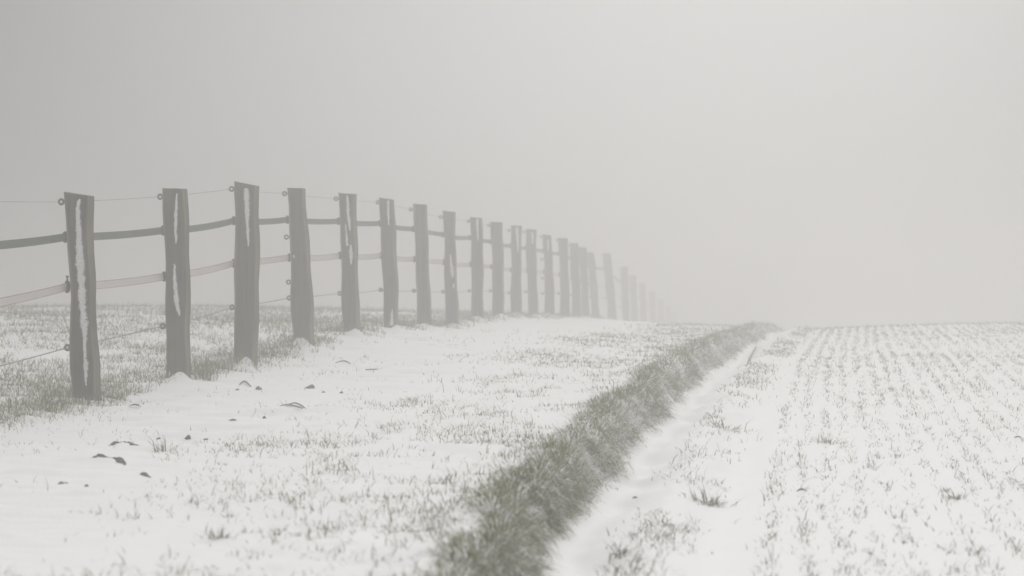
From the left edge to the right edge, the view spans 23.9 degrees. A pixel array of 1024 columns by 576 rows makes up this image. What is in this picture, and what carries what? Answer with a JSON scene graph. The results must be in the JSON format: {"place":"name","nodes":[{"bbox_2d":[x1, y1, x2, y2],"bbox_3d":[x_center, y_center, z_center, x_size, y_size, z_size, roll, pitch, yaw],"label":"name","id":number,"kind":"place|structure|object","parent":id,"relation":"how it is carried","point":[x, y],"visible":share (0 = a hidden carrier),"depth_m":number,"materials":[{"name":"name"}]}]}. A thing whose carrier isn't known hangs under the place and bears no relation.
{"place":"outdoors","nodes":[
{"label":"outdoors","id":0,"kind":"place"},
{"bbox_2d":[93,454,125,464],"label":"soil ridge","id":1,"kind":"structure","parent":0,"point":[119,460],"depth_m":12.80,"materials":[{"name":"soil"}]},
{"bbox_2d":[108,441,138,445],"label":"soil ridge","id":2,"kind":"structure","parent":0,"point":[116,442],"depth_m":14.21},
{"bbox_2d":[140,472,151,477],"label":"soil ridge","id":3,"kind":"structure","parent":0,"point":[144,474],"depth_m":11.88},
{"bbox_2d":[0,306,1023,575],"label":"ground","id":4,"kind":"structure","parent":0,"point":[40,522],"depth_m":14.06,"materials":[{"name":"white snow"}]},
{"bbox_2d":[93,390,126,405],"bbox_3d":[-2.970,0.802,17.600,0.335,0.145,0.333,0,0,-38],"label":"grass tuft","id":5,"kind":"object","parent":4,"relation":"on","point":[110,402],"visible":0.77,"depth_m":17.55,"materials":[{"name":"green plant"}]},
{"bbox_2d":[150,435,177,451],"bbox_3d":[-1.956,0.874,13.637,0.237,0.126,0.251,0,0,0],"label":"grass tuft","id":6,"kind":"object","parent":4,"relation":"on","point":[162,447],"visible":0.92,"depth_m":13.62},
{"bbox_2d":[191,352,222,380],"bbox_3d":[-2.589,0.656,20.281,0.436,0.284,0.549,0,0,0],"label":"grass tuft","id":7,"kind":"object","parent":4,"relation":"on","point":[201,374],"visible":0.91,"depth_m":20.32,"materials":[{"name":"plant"}]},
{"bbox_2d":[200,525,231,542],"bbox_3d":[-1.141,0.938,9.261,0.159,0.075,0.159,0,0,-39],"label":"grass tuft","id":8,"kind":"object","parent":4,"relation":"on","point":[219,536],"visible":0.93,"depth_m":9.24,"materials":[{"name":"plant"}]},
{"bbox_2d":[280,404,302,408],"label":"dry stalk","id":9,"kind":"object","parent":4,"relation":"on","point":[291,405],"visible":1,"depth_m":16.83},
{"bbox_2d":[0,300,606,431],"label":"paddock grass","id":10,"kind":"structure","parent":4,"relation":"on","point":[335,329],"depth_m":23.94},
{"bbox_2d":[0,327,627,575],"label":"grass wisps","id":11,"kind":"object","parent":4,"relation":"on","point":[273,412],"depth_m":15.53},
{"bbox_2d":[0,181,677,400],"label":"paddock fence","id":12,"kind":"object","parent":4,"relation":"on","point":[79,236],"visible":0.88,"depth_m":24.23,"materials":[{"name":"grey wood"}]},
{"bbox_2d":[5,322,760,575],"bbox_3d":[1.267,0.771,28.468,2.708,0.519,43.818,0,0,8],"label":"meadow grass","id":13,"kind":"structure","parent":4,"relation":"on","point":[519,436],"depth_m":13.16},
{"bbox_2d":[394,317,786,575],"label":"bank grass","id":14,"kind":"structure","parent":4,"relation":"on","point":[519,546],"depth_m":12.07,"materials":[{"name":"green plant"}]},
{"bbox_2d":[606,539,642,561],"bbox_3d":[0.441,1.064,9.839,0.210,0.119,0.199,0,0,0],"label":"grass tuft","id":15,"kind":"object","parent":4,"relation":"on","point":[616,555],"visible":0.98,"depth_m":9.84,"materials":[{"name":"plant"}]},
{"bbox_2d":[679,484,738,507],"bbox_3d":[0.972,1.063,12.101,0.373,0.188,0.357,0,0,-38],"label":"grass tuft","id":16,"kind":"object","parent":4,"relation":"on","point":[708,501],"visible":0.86,"depth_m":12.09,"materials":[{"name":"plant"}]},
{"bbox_2d":[700,415,757,433],"bbox_3d":[1.478,0.938,16.845,0.595,0.198,0.560,0,0,-36],"label":"grass tuft","id":17,"kind":"object","parent":4,"relation":"on","point":[734,428],"visible":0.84,"depth_m":16.86,"materials":[{"name":"plant"}]},
{"bbox_2d":[746,346,756,366],"bbox_3d":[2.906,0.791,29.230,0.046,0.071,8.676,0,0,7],"label":"dry stalk","id":18,"kind":"object","parent":4,"relation":"on","point":[754,349],"visible":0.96,"depth_m":28.91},
{"bbox_2d":[810,434,846,443],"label":"grass tuft","id":19,"kind":"object","parent":4,"relation":"on","point":[818,441],"visible":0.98,"depth_m":15.77,"materials":[{"name":"plant"}]},
{"bbox_2d":[751,321,1023,575],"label":"crop seedlings","id":20,"kind":"object","parent":4,"relation":"on","point":[891,388],"visible":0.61,"depth_m":18.58,"materials":[{"name":"plant"}]},
{"bbox_2d":[940,487,967,500],"bbox_3d":[2.269,1.050,12.299,0.175,0.075,0.209,0,0,-21],"label":"grass tuft","id":21,"kind":"object","parent":4,"relation":"on","point":[956,497],"visible":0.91,"depth_m":12.28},
{"bbox_2d":[0,0,1023,324],"label":"sky","id":22,"kind":"structure","parent":0,"point":[821,162],"materials":[{"name":"grey"}]},
{"bbox_2d":[594,324,824,575],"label":"verge grass","id":23,"kind":"structure","parent":0,"point":[806,328],"depth_m":13.54,"materials":[{"name":"plant"}]}
]}

